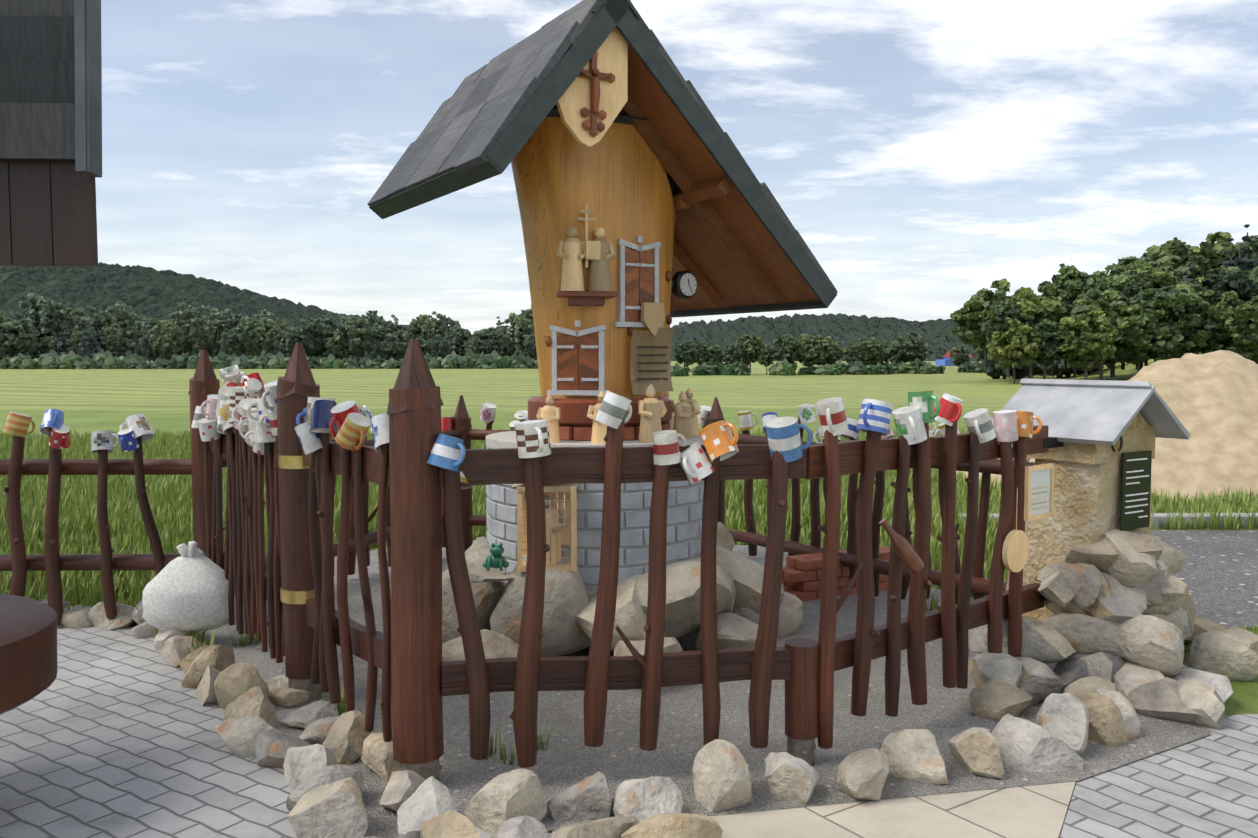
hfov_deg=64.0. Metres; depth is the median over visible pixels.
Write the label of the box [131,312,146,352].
tree
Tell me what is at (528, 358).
tree
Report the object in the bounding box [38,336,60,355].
tree
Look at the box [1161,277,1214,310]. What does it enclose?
tree
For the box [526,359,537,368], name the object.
tree
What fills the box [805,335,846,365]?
tree
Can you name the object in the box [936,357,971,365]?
house walls
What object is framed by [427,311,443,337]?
tree
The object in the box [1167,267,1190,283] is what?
tree
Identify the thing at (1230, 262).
tree
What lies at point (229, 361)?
tree
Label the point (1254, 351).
tree
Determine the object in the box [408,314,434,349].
tree
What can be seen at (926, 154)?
sky
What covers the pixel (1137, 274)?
tree
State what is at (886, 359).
tree
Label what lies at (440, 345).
tree
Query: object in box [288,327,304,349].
tree
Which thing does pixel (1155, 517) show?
concrete kerb
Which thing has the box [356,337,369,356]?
tree
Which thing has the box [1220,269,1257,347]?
tree
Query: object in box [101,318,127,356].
tree
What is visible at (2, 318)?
tree
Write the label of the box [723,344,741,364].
tree
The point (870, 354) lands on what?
tree
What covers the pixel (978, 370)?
bush
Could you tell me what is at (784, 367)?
bush
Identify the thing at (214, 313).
tree
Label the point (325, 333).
tree
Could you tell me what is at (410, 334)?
tree
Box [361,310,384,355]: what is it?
tree
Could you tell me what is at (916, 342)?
tree
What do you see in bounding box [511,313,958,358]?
hill
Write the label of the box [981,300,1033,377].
tree
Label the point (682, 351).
tree
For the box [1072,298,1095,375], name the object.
tree
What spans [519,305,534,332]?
tree
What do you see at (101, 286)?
hill
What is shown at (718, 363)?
bush
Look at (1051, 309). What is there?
tree
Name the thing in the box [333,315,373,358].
tree
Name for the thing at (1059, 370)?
tree
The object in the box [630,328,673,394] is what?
shrine scroll plaque
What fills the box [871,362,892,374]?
bush
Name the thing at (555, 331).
shrine window frame
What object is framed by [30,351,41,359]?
tree
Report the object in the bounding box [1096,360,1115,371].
tree
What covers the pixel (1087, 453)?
pillar gable block
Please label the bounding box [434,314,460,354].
tree
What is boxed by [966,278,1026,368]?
tree
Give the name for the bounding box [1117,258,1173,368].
tree
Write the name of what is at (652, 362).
shrine scroll lettering
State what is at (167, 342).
tree
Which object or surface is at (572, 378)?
shrine window hinges
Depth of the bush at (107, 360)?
357.42 m
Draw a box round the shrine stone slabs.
[471,484,579,582]
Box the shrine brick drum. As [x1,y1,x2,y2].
[485,431,703,594]
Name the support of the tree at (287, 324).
on the ground at (84, 401)
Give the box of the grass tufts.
[0,424,1257,769]
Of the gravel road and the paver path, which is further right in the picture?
the gravel road
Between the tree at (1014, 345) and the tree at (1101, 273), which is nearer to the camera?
the tree at (1014, 345)
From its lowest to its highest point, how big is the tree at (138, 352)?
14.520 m
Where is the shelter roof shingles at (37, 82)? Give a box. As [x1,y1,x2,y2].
[0,0,74,159]
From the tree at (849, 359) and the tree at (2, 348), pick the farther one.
the tree at (2, 348)
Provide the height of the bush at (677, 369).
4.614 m
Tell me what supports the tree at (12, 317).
on the ground at (84, 401)
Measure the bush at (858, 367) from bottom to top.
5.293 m
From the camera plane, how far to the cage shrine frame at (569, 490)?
5.19 m
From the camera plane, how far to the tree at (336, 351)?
372.54 m
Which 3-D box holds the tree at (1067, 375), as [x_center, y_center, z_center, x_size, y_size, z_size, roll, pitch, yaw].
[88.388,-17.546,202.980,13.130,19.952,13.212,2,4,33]
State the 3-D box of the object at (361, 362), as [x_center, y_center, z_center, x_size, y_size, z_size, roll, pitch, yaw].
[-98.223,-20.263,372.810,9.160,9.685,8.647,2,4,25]
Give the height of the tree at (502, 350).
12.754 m
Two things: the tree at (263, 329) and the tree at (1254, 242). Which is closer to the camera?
the tree at (1254, 242)
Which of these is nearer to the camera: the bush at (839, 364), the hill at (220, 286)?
the bush at (839, 364)
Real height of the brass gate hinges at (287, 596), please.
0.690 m
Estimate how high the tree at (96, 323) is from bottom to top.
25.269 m
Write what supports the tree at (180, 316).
on the ground at (84, 401)
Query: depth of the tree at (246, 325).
381.75 m
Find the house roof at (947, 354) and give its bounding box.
[943,351,971,356]
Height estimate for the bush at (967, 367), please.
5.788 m
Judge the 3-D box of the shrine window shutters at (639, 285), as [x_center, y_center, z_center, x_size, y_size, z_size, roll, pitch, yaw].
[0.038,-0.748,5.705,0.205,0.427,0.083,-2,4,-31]
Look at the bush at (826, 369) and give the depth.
234.33 m
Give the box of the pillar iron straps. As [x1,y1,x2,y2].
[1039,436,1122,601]
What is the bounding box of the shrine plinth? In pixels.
[528,396,671,440]
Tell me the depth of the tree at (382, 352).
376.57 m
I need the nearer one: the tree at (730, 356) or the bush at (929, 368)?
the tree at (730, 356)
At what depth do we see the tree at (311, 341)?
374.15 m
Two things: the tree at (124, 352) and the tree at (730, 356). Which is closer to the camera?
the tree at (730, 356)
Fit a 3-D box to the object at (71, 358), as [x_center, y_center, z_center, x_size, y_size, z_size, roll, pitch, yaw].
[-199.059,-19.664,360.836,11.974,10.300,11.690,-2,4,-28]
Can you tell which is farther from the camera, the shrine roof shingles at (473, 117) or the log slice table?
the shrine roof shingles at (473, 117)
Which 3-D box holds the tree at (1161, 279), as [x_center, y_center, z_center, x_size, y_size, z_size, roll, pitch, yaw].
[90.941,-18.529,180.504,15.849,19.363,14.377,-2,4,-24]
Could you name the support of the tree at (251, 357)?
on the ground at (84, 401)
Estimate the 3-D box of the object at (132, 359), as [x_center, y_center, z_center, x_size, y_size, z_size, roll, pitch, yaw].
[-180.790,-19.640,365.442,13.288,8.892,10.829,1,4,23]
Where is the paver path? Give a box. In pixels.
[0,623,1065,837]
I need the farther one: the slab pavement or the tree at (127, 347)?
the tree at (127, 347)
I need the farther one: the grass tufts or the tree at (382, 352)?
the tree at (382, 352)
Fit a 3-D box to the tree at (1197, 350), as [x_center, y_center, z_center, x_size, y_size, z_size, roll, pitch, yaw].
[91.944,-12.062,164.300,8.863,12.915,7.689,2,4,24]
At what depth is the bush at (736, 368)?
231.23 m
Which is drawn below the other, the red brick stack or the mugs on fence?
the red brick stack
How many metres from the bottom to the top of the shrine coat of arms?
0.190 m
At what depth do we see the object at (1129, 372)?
194.80 m
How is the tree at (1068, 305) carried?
on the ground at (84, 401)
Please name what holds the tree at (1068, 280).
on the ground at (84, 401)
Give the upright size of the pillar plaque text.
0.308 m
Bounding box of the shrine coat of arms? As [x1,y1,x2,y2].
[641,302,664,336]
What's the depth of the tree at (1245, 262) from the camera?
195.54 m
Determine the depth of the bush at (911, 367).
253.48 m
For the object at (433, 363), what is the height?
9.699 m
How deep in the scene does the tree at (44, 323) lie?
383.88 m
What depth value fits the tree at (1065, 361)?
184.61 m
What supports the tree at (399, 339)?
on the ground at (84, 401)
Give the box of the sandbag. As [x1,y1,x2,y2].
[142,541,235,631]
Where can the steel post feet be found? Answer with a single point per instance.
(804, 750)
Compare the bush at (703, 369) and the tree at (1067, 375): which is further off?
the bush at (703, 369)
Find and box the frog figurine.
[483,543,508,570]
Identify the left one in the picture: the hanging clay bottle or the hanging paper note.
the hanging clay bottle
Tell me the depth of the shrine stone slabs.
5.21 m
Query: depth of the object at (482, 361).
367.67 m
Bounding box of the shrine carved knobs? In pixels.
[545,270,671,346]
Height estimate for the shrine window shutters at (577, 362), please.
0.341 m
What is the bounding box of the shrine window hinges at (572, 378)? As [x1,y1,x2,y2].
[557,345,597,381]
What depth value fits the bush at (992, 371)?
190.44 m
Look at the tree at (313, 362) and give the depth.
366.99 m
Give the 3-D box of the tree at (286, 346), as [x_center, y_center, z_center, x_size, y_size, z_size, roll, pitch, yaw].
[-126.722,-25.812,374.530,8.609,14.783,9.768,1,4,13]
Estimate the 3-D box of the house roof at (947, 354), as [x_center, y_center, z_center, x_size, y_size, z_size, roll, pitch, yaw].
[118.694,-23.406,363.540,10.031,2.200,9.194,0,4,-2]
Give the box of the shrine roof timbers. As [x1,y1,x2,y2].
[672,176,733,209]
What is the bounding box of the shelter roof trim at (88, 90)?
[74,0,101,176]
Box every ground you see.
[0,361,1257,815]
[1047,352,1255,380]
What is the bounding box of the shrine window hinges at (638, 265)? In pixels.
[625,263,654,309]
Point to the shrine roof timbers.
(713, 188)
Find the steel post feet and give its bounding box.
[288,678,815,781]
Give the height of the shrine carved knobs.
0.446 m
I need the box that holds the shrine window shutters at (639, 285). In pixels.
[625,250,653,321]
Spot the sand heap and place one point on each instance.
(1210, 399)
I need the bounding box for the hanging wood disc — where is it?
[1002,488,1028,571]
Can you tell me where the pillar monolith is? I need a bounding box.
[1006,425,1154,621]
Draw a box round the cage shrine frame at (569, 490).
[517,483,576,571]
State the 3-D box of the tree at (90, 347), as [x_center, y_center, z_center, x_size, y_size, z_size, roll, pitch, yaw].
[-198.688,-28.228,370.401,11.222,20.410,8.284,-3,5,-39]
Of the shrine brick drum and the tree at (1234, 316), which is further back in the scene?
the tree at (1234, 316)
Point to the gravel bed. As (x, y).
(570, 758)
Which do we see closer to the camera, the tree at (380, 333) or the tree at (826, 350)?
the tree at (826, 350)
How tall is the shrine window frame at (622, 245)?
0.508 m
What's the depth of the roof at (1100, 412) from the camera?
5.18 m
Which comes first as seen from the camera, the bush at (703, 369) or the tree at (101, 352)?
the bush at (703, 369)
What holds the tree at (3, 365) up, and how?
on the ground at (84, 401)
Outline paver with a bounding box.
[1060,714,1257,837]
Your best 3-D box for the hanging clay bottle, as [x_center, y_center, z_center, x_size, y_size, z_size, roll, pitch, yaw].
[1.138,0.530,4.204,0.189,0.230,0.072,1,4,8]
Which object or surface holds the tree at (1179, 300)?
on the ground at (84, 401)
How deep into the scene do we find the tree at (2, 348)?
363.82 m
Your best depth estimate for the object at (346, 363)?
366.53 m
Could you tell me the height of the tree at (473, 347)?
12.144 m
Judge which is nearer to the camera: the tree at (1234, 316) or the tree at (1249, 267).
the tree at (1234, 316)
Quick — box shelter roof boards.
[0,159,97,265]
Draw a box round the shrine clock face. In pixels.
[680,273,696,295]
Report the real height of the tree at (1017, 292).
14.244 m
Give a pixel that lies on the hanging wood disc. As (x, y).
(1015, 552)
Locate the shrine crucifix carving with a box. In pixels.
[577,52,614,136]
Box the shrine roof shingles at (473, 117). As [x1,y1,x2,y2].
[367,0,837,293]
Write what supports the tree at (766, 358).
on the ground at (84, 401)
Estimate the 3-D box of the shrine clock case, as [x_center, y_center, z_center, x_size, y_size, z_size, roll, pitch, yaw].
[0.308,-0.812,6.101,0.215,0.170,0.138,-2,4,-31]
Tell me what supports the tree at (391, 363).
on the ground at (84, 401)
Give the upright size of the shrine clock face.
0.136 m
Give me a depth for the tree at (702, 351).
239.58 m
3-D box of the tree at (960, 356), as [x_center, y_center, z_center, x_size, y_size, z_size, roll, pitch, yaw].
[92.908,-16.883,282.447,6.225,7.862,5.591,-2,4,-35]
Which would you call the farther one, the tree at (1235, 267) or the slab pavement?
the tree at (1235, 267)
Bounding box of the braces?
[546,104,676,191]
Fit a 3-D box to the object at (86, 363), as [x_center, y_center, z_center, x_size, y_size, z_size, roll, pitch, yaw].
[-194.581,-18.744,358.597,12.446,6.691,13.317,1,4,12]
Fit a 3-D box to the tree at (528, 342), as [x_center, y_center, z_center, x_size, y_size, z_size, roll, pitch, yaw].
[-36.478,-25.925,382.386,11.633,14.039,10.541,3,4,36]
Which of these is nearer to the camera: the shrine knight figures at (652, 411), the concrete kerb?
the shrine knight figures at (652, 411)
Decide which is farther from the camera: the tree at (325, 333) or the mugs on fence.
the tree at (325, 333)
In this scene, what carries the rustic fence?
on the ground at (84, 401)
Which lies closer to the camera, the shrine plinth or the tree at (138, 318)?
the shrine plinth
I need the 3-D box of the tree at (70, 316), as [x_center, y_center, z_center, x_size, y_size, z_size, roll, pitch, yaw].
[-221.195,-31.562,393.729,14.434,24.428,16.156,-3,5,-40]
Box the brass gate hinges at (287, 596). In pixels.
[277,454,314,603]
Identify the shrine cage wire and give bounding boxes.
[521,492,571,565]
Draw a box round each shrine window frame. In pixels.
[547,320,609,394]
[613,236,662,327]
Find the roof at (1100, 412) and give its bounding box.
[992,379,1190,445]
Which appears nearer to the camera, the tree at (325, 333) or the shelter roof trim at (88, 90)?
the shelter roof trim at (88, 90)
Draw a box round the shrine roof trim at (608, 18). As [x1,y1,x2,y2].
[369,0,836,317]
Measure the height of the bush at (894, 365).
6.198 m
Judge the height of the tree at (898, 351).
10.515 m
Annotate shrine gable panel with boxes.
[556,27,627,147]
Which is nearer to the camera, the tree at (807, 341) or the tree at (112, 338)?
the tree at (807, 341)
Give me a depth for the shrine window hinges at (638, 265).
5.65 m
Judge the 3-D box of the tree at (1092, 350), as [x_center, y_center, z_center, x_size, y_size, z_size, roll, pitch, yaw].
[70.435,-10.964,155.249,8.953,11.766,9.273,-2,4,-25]
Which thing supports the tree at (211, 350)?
on the ground at (84, 401)
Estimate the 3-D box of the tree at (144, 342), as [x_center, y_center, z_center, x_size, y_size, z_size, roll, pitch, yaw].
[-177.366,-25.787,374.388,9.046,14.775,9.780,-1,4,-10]
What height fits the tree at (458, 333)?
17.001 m
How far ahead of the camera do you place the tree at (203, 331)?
384.12 m
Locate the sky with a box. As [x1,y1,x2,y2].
[95,0,1257,333]
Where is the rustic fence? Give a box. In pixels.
[0,339,1048,767]
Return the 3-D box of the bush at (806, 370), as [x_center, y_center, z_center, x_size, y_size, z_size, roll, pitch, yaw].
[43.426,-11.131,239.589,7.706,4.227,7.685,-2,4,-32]
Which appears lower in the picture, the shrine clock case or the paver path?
the paver path
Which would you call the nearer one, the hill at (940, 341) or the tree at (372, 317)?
the tree at (372, 317)
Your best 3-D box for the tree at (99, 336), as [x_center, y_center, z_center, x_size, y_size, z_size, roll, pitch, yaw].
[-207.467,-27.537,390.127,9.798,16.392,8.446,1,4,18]
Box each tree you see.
[0,311,9,333]
[0,318,39,356]
[0,330,9,358]
[0,352,30,368]
[0,359,9,368]
[3,311,15,350]
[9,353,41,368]
[12,292,67,350]
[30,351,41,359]
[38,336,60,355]
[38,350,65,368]
[53,307,82,347]
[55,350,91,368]
[56,316,73,355]
[59,305,107,350]
[66,326,88,355]
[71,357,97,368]
[77,315,100,359]
[86,327,105,348]
[93,349,104,362]
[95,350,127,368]
[98,301,136,356]
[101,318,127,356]
[106,345,126,357]
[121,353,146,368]
[123,323,138,353]
[126,318,161,361]
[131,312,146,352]
[133,331,146,356]
[134,358,153,368]
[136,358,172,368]
[139,330,159,361]
[148,319,184,360]
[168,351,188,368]
[169,301,208,355]
[169,308,197,353]
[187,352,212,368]
[189,315,217,353]
[194,305,223,356]
[195,327,220,356]
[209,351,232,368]
[212,308,241,340]
[212,330,220,356]
[218,328,241,356]
[226,354,236,366]
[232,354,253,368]
[233,315,265,356]
[247,350,273,359]
[250,317,281,354]
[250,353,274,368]
[254,309,277,325]
[265,314,289,353]
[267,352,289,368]
[273,330,298,357]
[282,321,292,331]
[286,356,320,368]
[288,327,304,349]
[291,315,322,356]
[305,349,319,357]
[309,312,336,353]
[314,325,334,356]
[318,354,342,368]
[323,337,344,358]
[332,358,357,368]
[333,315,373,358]
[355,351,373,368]
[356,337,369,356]
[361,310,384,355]
[365,323,387,355]
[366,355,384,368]
[375,341,394,359]
[381,314,400,352]
[381,357,399,368]
[382,330,410,361]
[398,325,418,341]
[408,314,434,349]
[416,337,430,355]
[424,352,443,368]
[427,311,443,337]
[427,335,449,359]
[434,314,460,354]
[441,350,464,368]
[445,325,471,356]
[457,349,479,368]
[463,337,478,353]
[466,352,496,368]
[471,327,500,355]
[485,350,507,368]
[492,337,512,356]
[495,316,507,335]
[499,313,533,354]
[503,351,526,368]
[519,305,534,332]
[519,333,536,359]
[525,355,535,368]
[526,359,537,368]
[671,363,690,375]
[673,340,697,366]
[689,341,710,364]
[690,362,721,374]
[705,345,723,364]
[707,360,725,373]
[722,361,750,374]
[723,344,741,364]
[735,334,767,374]
[757,346,773,374]
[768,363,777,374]
[769,334,803,363]
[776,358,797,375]
[795,334,823,366]
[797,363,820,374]
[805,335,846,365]
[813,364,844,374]
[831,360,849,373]
[844,340,864,364]
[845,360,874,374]
[852,337,888,364]
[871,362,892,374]
[878,340,889,364]
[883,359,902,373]
[886,334,923,362]
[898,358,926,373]
[908,334,927,361]
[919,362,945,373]
[948,296,1015,368]
[949,345,970,366]
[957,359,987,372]
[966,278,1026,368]
[973,346,989,361]
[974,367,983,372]
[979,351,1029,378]
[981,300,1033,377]
[986,317,1041,383]
[1005,284,1067,376]
[1014,288,1037,368]
[1021,287,1038,377]
[1031,320,1066,378]
[1033,263,1104,377]
[1037,265,1104,369]
[1037,281,1066,368]
[1039,295,1074,376]
[1046,367,1099,376]
[1057,310,1117,379]
[1061,288,1145,379]
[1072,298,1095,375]
[1073,276,1148,376]
[1084,270,1108,279]
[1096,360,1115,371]
[1102,245,1206,276]
[1102,267,1154,369]
[1105,262,1178,369]
[1114,299,1183,372]
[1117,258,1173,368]
[1117,281,1187,365]
[1149,231,1257,281]
[1150,286,1215,361]
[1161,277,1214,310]
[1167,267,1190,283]
[1179,309,1217,353]
[1182,268,1255,346]
[1189,256,1195,273]
[1200,291,1257,359]
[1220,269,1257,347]
[1221,238,1240,270]
[1221,266,1250,277]
[1226,224,1257,270]
[1236,235,1257,252]
[1239,237,1254,269]
[1242,239,1257,246]
[1243,320,1257,361]
[1244,253,1257,257]
[1249,266,1257,280]
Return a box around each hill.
[0,262,443,360]
[104,263,462,339]
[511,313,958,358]
[671,324,982,360]
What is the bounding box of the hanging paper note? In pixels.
[1030,469,1049,515]
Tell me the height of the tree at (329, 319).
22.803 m
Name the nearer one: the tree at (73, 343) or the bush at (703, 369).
the bush at (703, 369)
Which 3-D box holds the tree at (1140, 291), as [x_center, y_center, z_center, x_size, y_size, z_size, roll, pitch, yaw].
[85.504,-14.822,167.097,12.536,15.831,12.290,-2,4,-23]
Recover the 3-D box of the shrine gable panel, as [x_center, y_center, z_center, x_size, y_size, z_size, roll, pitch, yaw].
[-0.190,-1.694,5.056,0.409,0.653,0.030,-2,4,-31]
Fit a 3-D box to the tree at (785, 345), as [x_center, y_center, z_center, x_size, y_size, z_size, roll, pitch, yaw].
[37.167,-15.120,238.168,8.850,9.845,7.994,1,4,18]
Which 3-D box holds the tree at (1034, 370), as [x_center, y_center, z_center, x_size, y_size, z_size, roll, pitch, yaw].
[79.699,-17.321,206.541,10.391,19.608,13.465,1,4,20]
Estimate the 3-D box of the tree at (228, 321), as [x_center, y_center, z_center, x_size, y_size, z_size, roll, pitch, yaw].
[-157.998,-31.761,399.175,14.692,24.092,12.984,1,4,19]
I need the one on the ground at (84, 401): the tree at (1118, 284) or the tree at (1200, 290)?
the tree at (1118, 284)
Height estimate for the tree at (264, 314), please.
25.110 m
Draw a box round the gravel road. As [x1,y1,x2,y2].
[1151,530,1257,627]
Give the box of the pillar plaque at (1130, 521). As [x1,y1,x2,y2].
[1120,450,1151,530]
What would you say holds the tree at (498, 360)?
on the ground at (84, 401)
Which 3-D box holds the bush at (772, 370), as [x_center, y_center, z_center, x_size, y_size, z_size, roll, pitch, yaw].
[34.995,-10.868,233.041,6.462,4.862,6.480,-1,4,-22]
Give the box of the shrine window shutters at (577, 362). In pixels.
[557,335,598,389]
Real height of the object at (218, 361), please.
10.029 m
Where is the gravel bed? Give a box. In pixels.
[194,540,1210,837]
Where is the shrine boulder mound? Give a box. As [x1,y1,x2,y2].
[382,522,802,689]
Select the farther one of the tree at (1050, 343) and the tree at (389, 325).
the tree at (389, 325)
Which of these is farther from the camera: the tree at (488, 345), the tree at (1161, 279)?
the tree at (488, 345)
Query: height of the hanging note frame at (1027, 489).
0.262 m
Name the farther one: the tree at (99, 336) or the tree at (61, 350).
the tree at (99, 336)
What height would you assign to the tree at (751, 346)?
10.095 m
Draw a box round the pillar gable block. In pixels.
[1027,412,1155,463]
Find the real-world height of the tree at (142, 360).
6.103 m
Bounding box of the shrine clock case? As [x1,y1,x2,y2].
[671,270,697,298]
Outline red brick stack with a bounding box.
[782,546,909,600]
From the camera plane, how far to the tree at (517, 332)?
383.89 m
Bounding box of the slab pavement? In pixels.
[552,781,1075,837]
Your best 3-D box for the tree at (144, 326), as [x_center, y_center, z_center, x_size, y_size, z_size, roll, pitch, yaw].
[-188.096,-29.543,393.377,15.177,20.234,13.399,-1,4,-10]
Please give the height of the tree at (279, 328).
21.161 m
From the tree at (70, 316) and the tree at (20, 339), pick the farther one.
the tree at (70, 316)
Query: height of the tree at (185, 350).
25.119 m
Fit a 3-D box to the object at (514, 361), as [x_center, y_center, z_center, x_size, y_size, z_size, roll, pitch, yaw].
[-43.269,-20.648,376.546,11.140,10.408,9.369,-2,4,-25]
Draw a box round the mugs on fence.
[3,365,1041,488]
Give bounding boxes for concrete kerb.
[960,513,1257,527]
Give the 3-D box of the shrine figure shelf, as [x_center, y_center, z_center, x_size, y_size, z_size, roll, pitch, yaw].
[-0.234,-0.658,5.509,0.338,0.075,0.226,-2,4,-31]
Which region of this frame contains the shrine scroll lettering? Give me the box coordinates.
[637,346,667,379]
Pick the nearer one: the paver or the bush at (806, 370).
the paver
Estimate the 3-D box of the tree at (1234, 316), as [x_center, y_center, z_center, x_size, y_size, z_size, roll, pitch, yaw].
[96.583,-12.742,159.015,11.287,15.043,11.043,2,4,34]
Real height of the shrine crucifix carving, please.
0.436 m
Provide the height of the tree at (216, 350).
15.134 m
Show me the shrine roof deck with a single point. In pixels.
(728, 251)
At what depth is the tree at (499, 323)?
405.52 m
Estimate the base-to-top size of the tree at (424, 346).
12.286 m
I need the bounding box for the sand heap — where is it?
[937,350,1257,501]
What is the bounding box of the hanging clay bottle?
[879,518,924,573]
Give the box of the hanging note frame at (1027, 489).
[1024,463,1054,520]
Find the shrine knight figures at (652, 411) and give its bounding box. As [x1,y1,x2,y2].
[536,384,700,443]
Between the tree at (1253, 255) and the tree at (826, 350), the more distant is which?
the tree at (826, 350)
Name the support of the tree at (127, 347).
on the ground at (84, 401)
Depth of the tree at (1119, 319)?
158.43 m
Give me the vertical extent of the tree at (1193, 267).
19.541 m
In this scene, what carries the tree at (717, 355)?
on the ground at (84, 401)
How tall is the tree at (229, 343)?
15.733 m
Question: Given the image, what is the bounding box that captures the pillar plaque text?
[1125,458,1148,517]
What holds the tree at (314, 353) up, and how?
on the ground at (84, 401)
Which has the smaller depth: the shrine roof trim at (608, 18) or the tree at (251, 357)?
the shrine roof trim at (608, 18)
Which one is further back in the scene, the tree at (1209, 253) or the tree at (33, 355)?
the tree at (33, 355)
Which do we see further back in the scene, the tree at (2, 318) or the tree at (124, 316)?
the tree at (124, 316)
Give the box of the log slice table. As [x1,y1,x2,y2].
[0,594,57,713]
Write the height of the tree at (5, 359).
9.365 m
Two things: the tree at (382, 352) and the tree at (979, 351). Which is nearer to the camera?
the tree at (979, 351)
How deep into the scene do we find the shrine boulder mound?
5.26 m
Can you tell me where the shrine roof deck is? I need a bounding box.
[621,44,818,310]
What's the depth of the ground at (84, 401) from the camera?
118.78 m
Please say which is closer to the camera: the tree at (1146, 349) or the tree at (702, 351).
the tree at (1146, 349)
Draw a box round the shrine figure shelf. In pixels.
[556,291,616,305]

